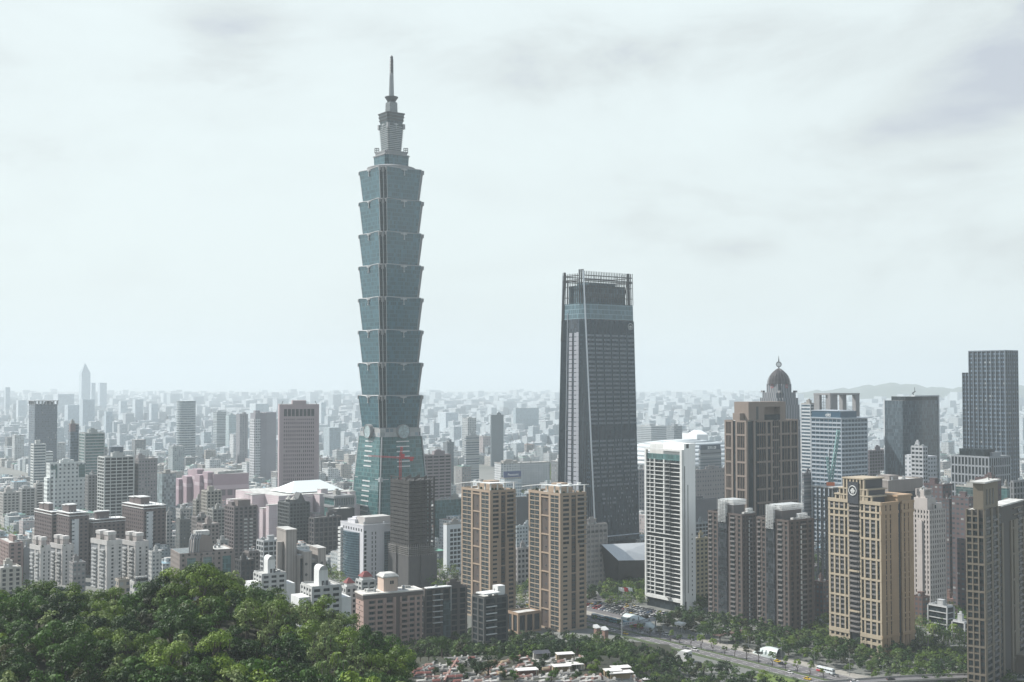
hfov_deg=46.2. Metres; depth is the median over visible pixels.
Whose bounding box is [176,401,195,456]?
high-rise building
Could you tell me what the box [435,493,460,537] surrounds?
office building
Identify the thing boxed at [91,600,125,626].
forest tree
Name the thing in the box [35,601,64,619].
forest tree
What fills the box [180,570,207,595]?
forest tree
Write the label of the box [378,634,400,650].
forest tree
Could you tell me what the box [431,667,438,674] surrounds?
cemetery tree
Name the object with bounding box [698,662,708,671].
forest tree
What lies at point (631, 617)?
station entrance
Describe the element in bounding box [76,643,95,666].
forest tree
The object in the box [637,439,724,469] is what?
domed stadium
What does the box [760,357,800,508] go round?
domed tower
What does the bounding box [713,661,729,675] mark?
forest tree
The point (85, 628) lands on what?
forest tree
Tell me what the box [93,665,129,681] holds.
forest tree
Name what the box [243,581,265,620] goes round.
forest tree
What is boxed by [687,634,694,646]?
street tree
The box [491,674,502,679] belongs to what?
tomb
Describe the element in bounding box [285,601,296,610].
forest tree
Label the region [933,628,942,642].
palm tree
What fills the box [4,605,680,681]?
hillside
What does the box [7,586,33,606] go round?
forest tree
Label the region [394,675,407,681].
forest tree
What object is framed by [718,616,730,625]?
forest tree
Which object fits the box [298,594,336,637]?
forest tree
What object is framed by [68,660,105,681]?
forest tree
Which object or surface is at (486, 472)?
ground
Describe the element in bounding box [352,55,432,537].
pagoda skyscraper
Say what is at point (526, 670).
tomb pavilion
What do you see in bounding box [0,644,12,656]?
forest tree
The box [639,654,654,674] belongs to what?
forest tree
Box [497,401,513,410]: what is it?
city building
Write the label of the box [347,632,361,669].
forest tree
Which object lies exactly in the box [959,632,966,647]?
palm tree
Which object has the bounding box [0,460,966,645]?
street trees
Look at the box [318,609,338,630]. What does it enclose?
forest tree
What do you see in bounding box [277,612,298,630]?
forest tree
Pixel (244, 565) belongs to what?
apartment building
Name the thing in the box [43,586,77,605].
forest tree
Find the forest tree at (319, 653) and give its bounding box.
[310,646,324,660]
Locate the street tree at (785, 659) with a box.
[783,655,788,669]
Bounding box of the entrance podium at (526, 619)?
[508,607,540,633]
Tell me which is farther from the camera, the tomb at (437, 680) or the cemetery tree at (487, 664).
the cemetery tree at (487, 664)
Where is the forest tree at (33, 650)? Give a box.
[8,644,41,677]
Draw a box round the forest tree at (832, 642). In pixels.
[824,636,839,647]
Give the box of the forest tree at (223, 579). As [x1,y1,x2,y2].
[210,572,233,600]
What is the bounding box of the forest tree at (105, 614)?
[87,612,109,628]
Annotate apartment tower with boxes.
[29,535,50,584]
[34,502,60,544]
[50,534,73,584]
[56,503,89,574]
[88,510,125,574]
[91,529,121,589]
[97,446,134,516]
[122,495,166,549]
[122,531,148,579]
[193,494,200,514]
[201,486,221,514]
[224,499,257,557]
[236,412,247,463]
[276,526,325,593]
[278,492,309,543]
[455,480,516,615]
[462,417,475,454]
[522,482,588,631]
[644,442,695,611]
[708,498,756,621]
[756,502,814,635]
[828,475,915,658]
[913,486,946,603]
[965,465,1023,681]
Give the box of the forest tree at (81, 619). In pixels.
[59,616,89,629]
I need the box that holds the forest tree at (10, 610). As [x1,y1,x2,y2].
[5,599,19,621]
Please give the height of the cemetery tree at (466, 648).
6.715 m
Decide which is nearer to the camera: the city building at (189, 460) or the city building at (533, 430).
the city building at (189, 460)
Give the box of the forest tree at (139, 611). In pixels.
[127,607,150,621]
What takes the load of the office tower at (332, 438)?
on the ground at (486, 472)
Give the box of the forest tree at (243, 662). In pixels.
[230,660,254,673]
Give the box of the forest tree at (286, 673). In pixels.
[263,666,296,681]
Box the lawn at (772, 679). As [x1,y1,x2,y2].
[753,674,800,681]
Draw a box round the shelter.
[675,621,685,633]
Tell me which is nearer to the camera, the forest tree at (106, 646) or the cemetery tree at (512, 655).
the forest tree at (106, 646)
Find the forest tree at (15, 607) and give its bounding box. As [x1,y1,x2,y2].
[0,591,43,620]
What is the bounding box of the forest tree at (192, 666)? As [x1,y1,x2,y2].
[182,655,212,678]
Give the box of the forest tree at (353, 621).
[349,619,359,641]
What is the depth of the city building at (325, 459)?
2077.67 m
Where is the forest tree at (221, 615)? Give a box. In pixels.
[201,597,230,628]
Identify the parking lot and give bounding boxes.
[587,600,665,619]
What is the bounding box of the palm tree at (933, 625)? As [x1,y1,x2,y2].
[927,624,937,634]
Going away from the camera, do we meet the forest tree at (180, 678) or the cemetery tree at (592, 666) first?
the forest tree at (180, 678)
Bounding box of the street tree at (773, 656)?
[769,651,776,665]
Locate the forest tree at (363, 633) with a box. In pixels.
[348,627,379,656]
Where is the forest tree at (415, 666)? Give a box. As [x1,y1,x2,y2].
[392,640,418,669]
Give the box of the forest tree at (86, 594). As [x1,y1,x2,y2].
[63,589,93,614]
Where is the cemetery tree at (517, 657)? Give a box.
[514,653,522,662]
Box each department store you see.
[695,465,724,508]
[695,495,716,521]
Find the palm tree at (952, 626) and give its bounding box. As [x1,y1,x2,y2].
[949,624,958,642]
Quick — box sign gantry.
[621,617,655,635]
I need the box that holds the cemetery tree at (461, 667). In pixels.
[457,663,467,672]
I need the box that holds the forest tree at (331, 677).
[322,674,343,681]
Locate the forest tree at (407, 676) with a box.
[399,672,415,681]
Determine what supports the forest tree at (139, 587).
on the hillside
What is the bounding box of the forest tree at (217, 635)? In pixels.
[194,630,231,673]
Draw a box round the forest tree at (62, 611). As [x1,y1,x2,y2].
[39,592,84,620]
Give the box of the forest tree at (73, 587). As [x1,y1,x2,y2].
[49,582,81,607]
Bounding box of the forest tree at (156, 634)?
[137,629,163,651]
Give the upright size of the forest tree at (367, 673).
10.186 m
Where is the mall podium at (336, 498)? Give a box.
[323,488,354,515]
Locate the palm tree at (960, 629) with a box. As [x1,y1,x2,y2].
[954,628,964,642]
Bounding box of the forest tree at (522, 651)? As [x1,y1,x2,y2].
[516,643,528,656]
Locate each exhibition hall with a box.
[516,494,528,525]
[869,473,922,507]
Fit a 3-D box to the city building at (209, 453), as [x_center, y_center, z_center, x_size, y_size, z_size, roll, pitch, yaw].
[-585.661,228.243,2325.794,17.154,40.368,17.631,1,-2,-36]
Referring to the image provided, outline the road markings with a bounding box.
[442,582,837,681]
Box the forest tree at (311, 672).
[293,666,328,681]
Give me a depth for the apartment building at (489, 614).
704.95 m
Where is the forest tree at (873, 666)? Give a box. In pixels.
[865,659,878,676]
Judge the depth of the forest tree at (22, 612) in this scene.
399.71 m
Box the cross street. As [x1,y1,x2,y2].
[587,563,819,601]
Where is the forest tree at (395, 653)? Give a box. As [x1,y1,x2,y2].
[369,644,408,677]
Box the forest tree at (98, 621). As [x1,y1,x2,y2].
[82,615,106,650]
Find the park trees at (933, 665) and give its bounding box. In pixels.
[587,577,1023,681]
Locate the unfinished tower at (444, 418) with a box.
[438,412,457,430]
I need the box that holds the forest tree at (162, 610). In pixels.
[156,604,166,620]
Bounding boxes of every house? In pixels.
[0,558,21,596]
[342,577,356,630]
[355,571,375,590]
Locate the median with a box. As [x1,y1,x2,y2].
[438,584,827,680]
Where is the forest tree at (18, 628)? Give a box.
[7,624,39,645]
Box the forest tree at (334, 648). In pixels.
[316,634,342,672]
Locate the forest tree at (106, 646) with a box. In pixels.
[95,638,118,676]
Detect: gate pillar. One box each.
[593,624,600,634]
[601,626,608,640]
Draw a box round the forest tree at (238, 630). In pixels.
[225,624,247,655]
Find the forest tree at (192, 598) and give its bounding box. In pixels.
[183,580,198,599]
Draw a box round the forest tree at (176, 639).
[173,630,198,666]
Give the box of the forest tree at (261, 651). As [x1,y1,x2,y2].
[242,639,272,670]
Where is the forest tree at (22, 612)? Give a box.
[9,608,37,622]
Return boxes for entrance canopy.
[713,629,745,643]
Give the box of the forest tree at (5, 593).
[0,590,12,611]
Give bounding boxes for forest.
[0,570,416,681]
[391,624,799,681]
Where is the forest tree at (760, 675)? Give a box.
[756,669,771,681]
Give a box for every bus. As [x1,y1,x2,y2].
[591,613,603,619]
[604,616,616,622]
[816,665,834,673]
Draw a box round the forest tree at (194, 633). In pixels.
[184,613,211,646]
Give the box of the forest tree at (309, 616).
[292,603,319,641]
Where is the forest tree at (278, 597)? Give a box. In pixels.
[273,594,291,633]
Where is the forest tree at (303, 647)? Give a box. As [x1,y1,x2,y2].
[290,642,320,668]
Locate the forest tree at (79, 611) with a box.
[58,601,85,618]
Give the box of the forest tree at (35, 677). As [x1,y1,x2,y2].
[29,669,50,681]
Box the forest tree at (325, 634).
[316,622,335,665]
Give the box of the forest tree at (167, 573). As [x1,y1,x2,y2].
[158,567,189,594]
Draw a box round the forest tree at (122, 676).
[107,665,136,681]
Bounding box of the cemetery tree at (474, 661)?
[470,658,477,668]
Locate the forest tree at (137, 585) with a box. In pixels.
[133,581,157,614]
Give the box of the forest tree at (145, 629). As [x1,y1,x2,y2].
[132,624,148,637]
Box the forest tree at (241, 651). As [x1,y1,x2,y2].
[228,637,253,661]
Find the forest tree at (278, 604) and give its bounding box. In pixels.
[257,599,290,636]
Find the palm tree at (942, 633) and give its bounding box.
[938,632,949,641]
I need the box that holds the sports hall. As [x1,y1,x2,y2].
[682,430,707,439]
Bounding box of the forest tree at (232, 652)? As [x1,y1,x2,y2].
[199,629,239,657]
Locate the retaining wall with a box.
[443,657,457,681]
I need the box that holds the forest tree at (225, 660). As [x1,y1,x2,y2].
[210,656,250,681]
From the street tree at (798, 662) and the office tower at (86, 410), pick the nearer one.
the street tree at (798, 662)
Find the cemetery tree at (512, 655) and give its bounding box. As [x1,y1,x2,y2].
[509,653,519,663]
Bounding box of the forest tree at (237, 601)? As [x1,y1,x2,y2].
[224,590,248,622]
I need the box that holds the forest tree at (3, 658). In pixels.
[0,654,23,681]
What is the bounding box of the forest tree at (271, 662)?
[257,659,283,670]
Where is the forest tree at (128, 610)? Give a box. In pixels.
[126,603,145,621]
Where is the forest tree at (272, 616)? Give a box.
[252,605,280,649]
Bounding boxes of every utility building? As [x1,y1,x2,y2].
[115,570,129,595]
[130,576,147,596]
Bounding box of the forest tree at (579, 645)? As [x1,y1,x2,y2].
[568,640,584,655]
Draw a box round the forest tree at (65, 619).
[56,612,80,622]
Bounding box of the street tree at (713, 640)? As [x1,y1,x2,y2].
[708,638,716,651]
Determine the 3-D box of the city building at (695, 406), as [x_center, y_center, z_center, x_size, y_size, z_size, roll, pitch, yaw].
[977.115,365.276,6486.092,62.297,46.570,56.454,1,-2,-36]
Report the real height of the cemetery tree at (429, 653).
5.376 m
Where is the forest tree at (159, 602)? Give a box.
[147,596,170,613]
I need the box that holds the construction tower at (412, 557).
[388,474,436,587]
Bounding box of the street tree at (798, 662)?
[793,659,800,671]
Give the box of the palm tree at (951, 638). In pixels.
[942,636,954,646]
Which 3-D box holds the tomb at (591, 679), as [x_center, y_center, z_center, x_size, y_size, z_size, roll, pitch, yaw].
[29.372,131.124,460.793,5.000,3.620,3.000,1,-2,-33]
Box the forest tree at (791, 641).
[781,635,795,654]
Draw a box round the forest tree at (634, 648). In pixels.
[628,643,639,652]
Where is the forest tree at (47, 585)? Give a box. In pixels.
[24,580,57,596]
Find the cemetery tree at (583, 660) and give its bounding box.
[575,651,595,668]
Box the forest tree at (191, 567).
[177,561,214,597]
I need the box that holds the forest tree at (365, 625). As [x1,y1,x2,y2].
[358,624,370,636]
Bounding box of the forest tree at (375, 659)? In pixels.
[359,648,384,669]
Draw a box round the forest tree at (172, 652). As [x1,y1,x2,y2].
[142,641,190,675]
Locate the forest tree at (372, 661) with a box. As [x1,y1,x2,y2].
[358,653,383,677]
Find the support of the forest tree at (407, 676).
on the hillside
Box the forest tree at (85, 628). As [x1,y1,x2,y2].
[64,624,90,639]
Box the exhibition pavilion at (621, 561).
[601,542,644,584]
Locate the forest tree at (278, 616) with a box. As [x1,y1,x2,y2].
[252,607,282,635]
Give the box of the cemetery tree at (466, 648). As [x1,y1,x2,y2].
[458,645,471,656]
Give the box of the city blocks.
[0,389,1023,574]
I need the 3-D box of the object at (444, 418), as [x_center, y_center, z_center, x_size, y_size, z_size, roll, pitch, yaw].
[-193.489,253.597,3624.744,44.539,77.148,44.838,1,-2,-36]
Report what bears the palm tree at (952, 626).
on the ground at (486, 472)
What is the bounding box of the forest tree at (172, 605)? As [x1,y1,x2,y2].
[153,596,181,621]
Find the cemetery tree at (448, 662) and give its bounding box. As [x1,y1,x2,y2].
[444,658,452,665]
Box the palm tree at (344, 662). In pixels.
[335,660,351,675]
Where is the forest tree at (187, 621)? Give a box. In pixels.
[162,601,200,652]
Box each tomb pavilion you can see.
[515,667,538,675]
[532,650,549,659]
[551,663,570,671]
[555,651,574,660]
[566,662,583,670]
[603,668,622,678]
[607,669,633,681]
[610,665,631,677]
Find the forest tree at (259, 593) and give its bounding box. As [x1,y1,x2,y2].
[243,586,265,606]
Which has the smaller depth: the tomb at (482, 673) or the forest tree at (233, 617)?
the forest tree at (233, 617)
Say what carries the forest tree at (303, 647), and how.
on the hillside
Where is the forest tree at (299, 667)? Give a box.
[280,659,309,681]
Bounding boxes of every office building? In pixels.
[30,440,52,486]
[44,458,85,509]
[68,419,78,461]
[79,428,104,473]
[134,453,157,502]
[157,469,175,511]
[213,410,225,447]
[225,413,235,446]
[256,535,276,569]
[309,510,341,553]
[327,506,354,519]
[338,514,391,582]
[424,449,450,502]
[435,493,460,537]
[443,439,453,484]
[443,518,460,574]
[464,433,478,480]
[500,471,521,496]
[513,408,538,428]
[516,520,528,547]
[516,540,528,589]
[586,517,607,588]
[637,423,665,443]
[638,465,644,510]
[666,424,681,439]
[696,517,707,536]
[698,444,720,468]
[802,468,811,517]
[868,445,883,475]
[905,440,936,482]
[923,478,951,502]
[951,448,1010,495]
[951,491,972,616]
[956,480,974,495]
[975,472,1000,500]
[1001,479,1009,499]
[1010,478,1023,498]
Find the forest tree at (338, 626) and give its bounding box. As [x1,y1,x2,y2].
[331,613,349,646]
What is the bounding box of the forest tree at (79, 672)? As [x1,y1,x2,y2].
[67,667,94,681]
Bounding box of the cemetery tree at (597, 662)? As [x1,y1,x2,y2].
[593,659,600,665]
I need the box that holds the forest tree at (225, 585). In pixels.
[213,574,240,612]
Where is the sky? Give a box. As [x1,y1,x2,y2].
[0,0,1023,391]
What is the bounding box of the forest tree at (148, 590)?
[138,574,171,611]
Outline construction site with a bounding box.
[811,484,842,579]
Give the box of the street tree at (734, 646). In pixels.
[731,644,738,656]
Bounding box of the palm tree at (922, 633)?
[916,632,927,649]
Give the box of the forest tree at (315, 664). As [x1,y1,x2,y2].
[313,662,334,681]
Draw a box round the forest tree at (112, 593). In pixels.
[97,586,124,605]
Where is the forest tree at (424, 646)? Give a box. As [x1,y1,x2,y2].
[419,643,432,656]
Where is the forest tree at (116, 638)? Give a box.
[110,633,145,658]
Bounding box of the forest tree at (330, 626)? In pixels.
[319,618,345,664]
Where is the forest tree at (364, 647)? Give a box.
[348,638,374,677]
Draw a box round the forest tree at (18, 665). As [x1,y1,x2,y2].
[3,654,46,681]
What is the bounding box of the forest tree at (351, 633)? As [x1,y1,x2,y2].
[320,626,359,670]
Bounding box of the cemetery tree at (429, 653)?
[425,650,433,660]
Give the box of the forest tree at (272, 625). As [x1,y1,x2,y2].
[265,618,280,656]
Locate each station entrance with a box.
[621,613,657,628]
[751,646,785,658]
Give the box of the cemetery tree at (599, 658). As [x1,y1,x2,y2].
[595,654,603,660]
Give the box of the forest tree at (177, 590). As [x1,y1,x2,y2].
[156,582,189,611]
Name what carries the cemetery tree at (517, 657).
on the hillside
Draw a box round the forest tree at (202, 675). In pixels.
[185,665,216,681]
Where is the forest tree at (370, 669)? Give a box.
[368,666,389,681]
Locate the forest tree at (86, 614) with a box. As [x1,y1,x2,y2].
[79,610,106,626]
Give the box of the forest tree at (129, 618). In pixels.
[112,614,138,632]
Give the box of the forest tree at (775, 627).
[772,624,782,632]
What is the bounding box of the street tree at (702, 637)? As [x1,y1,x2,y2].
[697,634,705,648]
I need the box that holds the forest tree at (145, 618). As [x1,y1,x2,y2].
[136,612,159,629]
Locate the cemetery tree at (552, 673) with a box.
[545,670,556,680]
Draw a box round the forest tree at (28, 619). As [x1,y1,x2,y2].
[6,616,38,639]
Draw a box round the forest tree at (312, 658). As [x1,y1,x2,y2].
[304,640,332,672]
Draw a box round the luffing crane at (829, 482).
[826,430,839,485]
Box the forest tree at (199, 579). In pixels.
[185,564,224,610]
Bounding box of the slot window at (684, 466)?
[684,466,688,601]
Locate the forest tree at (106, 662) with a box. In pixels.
[100,652,119,667]
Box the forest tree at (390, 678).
[378,672,398,681]
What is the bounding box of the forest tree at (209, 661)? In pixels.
[191,656,223,681]
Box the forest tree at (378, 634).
[357,628,385,668]
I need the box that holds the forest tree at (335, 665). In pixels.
[327,652,344,678]
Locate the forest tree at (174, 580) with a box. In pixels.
[169,578,179,597]
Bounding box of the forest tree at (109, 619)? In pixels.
[101,612,125,631]
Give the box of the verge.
[516,608,809,681]
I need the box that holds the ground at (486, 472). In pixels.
[0,392,966,681]
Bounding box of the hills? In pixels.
[760,383,1023,398]
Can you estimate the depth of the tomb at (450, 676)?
470.91 m
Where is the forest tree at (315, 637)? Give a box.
[310,631,321,645]
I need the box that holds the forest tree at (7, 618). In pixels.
[0,606,12,632]
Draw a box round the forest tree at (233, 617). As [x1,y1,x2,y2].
[227,603,251,623]
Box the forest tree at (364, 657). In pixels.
[344,653,368,675]
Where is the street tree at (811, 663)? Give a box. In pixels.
[807,660,814,675]
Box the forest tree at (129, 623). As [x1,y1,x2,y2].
[102,615,139,655]
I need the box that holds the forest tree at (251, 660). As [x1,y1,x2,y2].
[241,657,257,675]
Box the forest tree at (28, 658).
[8,646,38,681]
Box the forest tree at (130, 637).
[119,635,138,654]
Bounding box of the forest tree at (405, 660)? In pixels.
[378,651,415,679]
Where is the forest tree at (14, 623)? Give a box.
[4,620,36,645]
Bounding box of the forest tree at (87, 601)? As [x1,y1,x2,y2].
[79,589,106,613]
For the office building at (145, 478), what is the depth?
1302.21 m
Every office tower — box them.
[4,387,9,409]
[16,400,26,417]
[27,400,58,476]
[53,394,73,412]
[64,405,78,423]
[79,399,94,427]
[90,383,95,398]
[98,383,106,409]
[104,411,111,437]
[118,401,126,418]
[132,399,142,419]
[149,404,157,421]
[249,410,275,478]
[250,403,268,412]
[278,400,318,486]
[319,402,325,423]
[324,427,340,456]
[490,412,503,466]
[724,401,798,515]
[801,399,813,515]
[811,410,871,545]
[814,393,859,416]
[883,387,939,481]
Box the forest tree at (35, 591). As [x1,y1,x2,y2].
[28,588,49,601]
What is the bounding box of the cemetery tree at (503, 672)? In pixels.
[499,670,509,678]
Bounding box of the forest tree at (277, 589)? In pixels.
[265,586,285,601]
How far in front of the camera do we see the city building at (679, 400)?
7484.53 m
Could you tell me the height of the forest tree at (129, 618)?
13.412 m
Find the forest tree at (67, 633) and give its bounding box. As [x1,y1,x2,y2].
[48,620,97,645]
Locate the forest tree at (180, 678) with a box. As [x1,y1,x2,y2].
[164,675,193,681]
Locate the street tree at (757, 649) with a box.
[755,646,762,662]
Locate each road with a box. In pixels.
[438,580,851,681]
[814,673,1023,681]
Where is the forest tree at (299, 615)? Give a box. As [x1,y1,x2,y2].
[290,605,304,626]
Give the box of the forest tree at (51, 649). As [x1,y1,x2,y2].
[36,644,62,668]
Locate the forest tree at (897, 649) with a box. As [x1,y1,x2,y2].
[890,647,903,658]
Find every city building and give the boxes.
[0,456,12,466]
[0,476,13,482]
[0,512,18,527]
[1,426,13,431]
[4,512,26,533]
[5,436,11,445]
[5,448,11,457]
[7,424,19,430]
[9,430,18,435]
[9,521,18,533]
[10,399,17,404]
[12,434,23,459]
[15,475,29,481]
[17,457,24,470]
[18,428,26,433]
[19,517,33,534]
[24,445,28,456]
[29,393,40,398]
[42,395,52,399]
[97,410,106,418]
[106,432,115,438]
[107,438,116,446]
[110,398,123,404]
[112,421,122,432]
[113,395,124,397]
[117,424,127,434]
[117,433,126,445]
[123,412,133,423]
[127,434,132,440]
[128,424,137,430]
[132,438,145,456]
[137,428,148,434]
[141,437,151,445]
[142,422,153,427]
[146,425,158,430]
[152,441,162,449]
[154,451,165,455]
[155,455,163,464]
[158,412,166,420]
[160,432,172,437]
[161,393,171,401]
[163,436,173,446]
[168,445,184,470]
[184,455,194,468]
[200,430,210,444]
[202,420,212,428]
[204,443,215,449]
[204,448,215,463]
[205,401,219,402]
[205,403,220,406]
[214,455,225,462]
[219,451,230,459]
[220,445,229,452]
[221,405,235,408]
[228,404,243,406]
[263,398,278,406]
[306,392,318,400]
[319,457,332,470]
[322,461,338,467]
[324,415,335,426]
[328,394,340,406]
[329,409,337,416]
[332,449,343,459]
[335,463,351,478]
[341,399,351,402]
[341,415,349,422]
[427,406,443,411]
[429,399,441,403]
[439,400,453,404]
[440,405,456,409]
[448,420,460,427]
[449,425,461,445]
[455,439,461,447]
[457,406,465,413]
[471,408,486,411]
[479,435,489,452]
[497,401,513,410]
[504,417,510,421]
[504,449,513,459]
[510,441,523,456]
[511,424,524,429]
[515,430,524,439]
[522,435,534,443]
[524,443,534,451]
[528,425,538,441]
[528,441,540,445]
[535,433,547,443]
[536,445,550,460]
[540,420,552,429]
[543,428,554,443]
[543,451,557,462]
[548,424,558,435]
[648,408,658,415]
[649,401,663,407]
[650,396,662,400]
[656,416,666,424]
[659,405,671,409]
[664,402,674,404]
[671,392,681,397]
[671,398,684,404]
[672,405,681,410]
[681,409,689,419]
[685,404,700,409]
[688,398,699,403]
[695,426,709,431]
[701,404,710,410]
[704,419,714,428]
[711,417,722,424]
[712,397,725,405]
[713,406,729,408]
[714,408,731,411]
[716,410,725,422]
[725,393,735,396]
[726,396,737,399]
[868,403,883,406]
[877,431,883,438]
[941,400,955,407]
[941,422,953,428]
[941,433,951,439]
[941,440,953,453]
[950,392,961,399]
[950,417,962,426]
[1019,417,1023,429]
[1019,429,1023,443]
[1019,444,1023,454]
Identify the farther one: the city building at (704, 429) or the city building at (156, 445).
the city building at (704, 429)
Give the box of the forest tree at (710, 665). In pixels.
[707,662,716,675]
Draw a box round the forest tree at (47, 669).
[44,660,64,674]
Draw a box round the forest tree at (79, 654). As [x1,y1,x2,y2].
[54,631,101,680]
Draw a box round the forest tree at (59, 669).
[45,649,80,681]
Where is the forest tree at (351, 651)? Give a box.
[340,642,359,669]
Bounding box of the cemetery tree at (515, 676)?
[510,671,518,681]
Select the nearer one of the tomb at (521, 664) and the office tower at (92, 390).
the tomb at (521, 664)
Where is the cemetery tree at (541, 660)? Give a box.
[539,658,544,666]
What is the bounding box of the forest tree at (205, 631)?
[193,620,221,651]
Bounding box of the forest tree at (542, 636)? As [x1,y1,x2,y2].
[535,633,546,638]
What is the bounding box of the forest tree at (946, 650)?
[938,647,951,662]
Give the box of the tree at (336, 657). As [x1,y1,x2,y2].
[330,652,344,678]
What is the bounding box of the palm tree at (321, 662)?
[316,661,330,680]
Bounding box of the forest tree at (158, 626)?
[153,611,188,642]
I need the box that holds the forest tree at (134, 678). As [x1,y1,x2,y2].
[126,668,155,681]
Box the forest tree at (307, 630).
[279,619,322,654]
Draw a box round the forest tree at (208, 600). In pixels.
[197,595,225,627]
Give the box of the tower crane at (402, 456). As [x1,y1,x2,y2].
[368,447,413,478]
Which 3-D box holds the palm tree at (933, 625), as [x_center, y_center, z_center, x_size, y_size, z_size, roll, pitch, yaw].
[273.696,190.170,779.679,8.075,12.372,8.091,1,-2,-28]
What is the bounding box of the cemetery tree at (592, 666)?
[587,664,597,673]
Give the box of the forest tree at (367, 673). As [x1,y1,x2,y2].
[359,671,384,681]
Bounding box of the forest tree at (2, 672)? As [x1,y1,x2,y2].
[0,657,21,681]
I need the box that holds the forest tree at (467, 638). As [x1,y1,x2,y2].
[460,634,471,643]
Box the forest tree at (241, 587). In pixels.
[224,583,247,618]
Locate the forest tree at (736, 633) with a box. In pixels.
[730,631,740,644]
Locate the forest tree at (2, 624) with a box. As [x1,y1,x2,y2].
[0,614,8,638]
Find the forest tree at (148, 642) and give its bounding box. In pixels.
[132,632,170,670]
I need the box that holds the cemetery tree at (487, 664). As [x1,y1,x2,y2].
[476,654,500,675]
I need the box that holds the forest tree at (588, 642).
[581,640,595,650]
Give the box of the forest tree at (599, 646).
[596,643,605,653]
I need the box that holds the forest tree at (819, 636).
[816,633,831,647]
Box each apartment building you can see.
[0,487,19,516]
[0,533,22,585]
[18,485,34,514]
[23,541,29,582]
[33,480,43,509]
[69,554,85,593]
[85,470,96,511]
[148,545,161,584]
[166,507,172,547]
[170,529,234,600]
[175,504,191,547]
[176,512,189,547]
[191,512,209,533]
[197,516,219,544]
[207,503,224,538]
[217,536,228,545]
[234,552,254,584]
[243,546,259,569]
[245,554,294,606]
[291,564,350,634]
[355,571,422,646]
[421,579,466,644]
[472,584,507,655]
[494,459,549,492]
[696,530,707,599]
[814,573,828,616]
[914,591,929,625]
[927,599,954,634]
[942,493,952,591]
[947,589,952,604]
[951,611,966,640]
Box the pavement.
[437,575,867,677]
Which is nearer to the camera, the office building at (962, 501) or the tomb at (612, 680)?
the tomb at (612, 680)
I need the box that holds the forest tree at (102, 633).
[92,627,124,663]
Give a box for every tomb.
[412,667,424,672]
[413,670,424,675]
[422,662,433,667]
[422,670,433,675]
[432,678,442,681]
[437,663,447,667]
[439,666,449,671]
[447,674,455,678]
[450,678,463,681]
[453,673,465,679]
[464,671,475,675]
[473,678,483,681]
[478,670,490,675]
[484,674,493,679]
[489,677,500,681]
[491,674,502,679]
[496,662,507,666]
[497,659,510,663]
[502,666,514,670]
[514,662,526,667]
[515,677,527,681]
[519,655,529,659]
[525,677,534,681]
[536,677,550,681]
[540,666,551,672]
[554,658,565,662]
[561,669,570,675]
[570,677,581,681]
[582,677,594,681]
[592,673,602,679]
[592,677,602,681]
[603,677,617,681]
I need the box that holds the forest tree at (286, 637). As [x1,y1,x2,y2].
[271,633,302,673]
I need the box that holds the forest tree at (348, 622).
[329,611,359,632]
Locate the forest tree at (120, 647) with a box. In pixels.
[111,630,145,679]
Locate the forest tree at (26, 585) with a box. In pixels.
[15,579,34,601]
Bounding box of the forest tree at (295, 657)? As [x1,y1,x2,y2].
[270,638,306,681]
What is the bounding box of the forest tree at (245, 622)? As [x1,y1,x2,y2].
[234,601,260,648]
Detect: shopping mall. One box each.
[176,468,248,504]
[226,479,359,538]
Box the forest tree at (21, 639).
[6,629,38,656]
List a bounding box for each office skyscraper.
[558,269,639,543]
[962,350,1019,479]
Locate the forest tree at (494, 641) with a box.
[489,637,505,655]
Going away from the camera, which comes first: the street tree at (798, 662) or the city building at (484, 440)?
the street tree at (798, 662)
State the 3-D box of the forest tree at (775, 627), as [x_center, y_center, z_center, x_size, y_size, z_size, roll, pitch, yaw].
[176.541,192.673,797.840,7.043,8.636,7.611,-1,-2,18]
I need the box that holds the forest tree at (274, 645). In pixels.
[267,630,300,667]
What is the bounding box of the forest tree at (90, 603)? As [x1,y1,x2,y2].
[84,601,101,619]
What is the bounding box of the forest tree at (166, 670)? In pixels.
[143,665,183,681]
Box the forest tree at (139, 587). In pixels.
[133,581,168,598]
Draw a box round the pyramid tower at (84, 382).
[79,364,90,398]
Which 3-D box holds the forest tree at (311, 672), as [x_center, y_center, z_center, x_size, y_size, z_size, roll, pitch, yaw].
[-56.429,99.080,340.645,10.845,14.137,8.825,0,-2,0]
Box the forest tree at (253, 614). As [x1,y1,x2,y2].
[235,597,266,635]
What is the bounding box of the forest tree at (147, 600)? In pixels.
[140,592,164,608]
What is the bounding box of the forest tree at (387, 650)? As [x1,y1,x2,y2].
[377,647,391,675]
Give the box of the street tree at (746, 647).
[743,645,751,659]
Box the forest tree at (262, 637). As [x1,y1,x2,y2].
[253,628,270,646]
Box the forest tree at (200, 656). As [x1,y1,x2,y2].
[182,645,211,664]
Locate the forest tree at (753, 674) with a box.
[745,671,757,681]
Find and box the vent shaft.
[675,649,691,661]
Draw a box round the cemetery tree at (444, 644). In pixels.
[431,635,452,656]
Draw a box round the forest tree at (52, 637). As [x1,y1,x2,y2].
[39,619,65,644]
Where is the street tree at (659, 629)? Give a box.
[656,627,663,633]

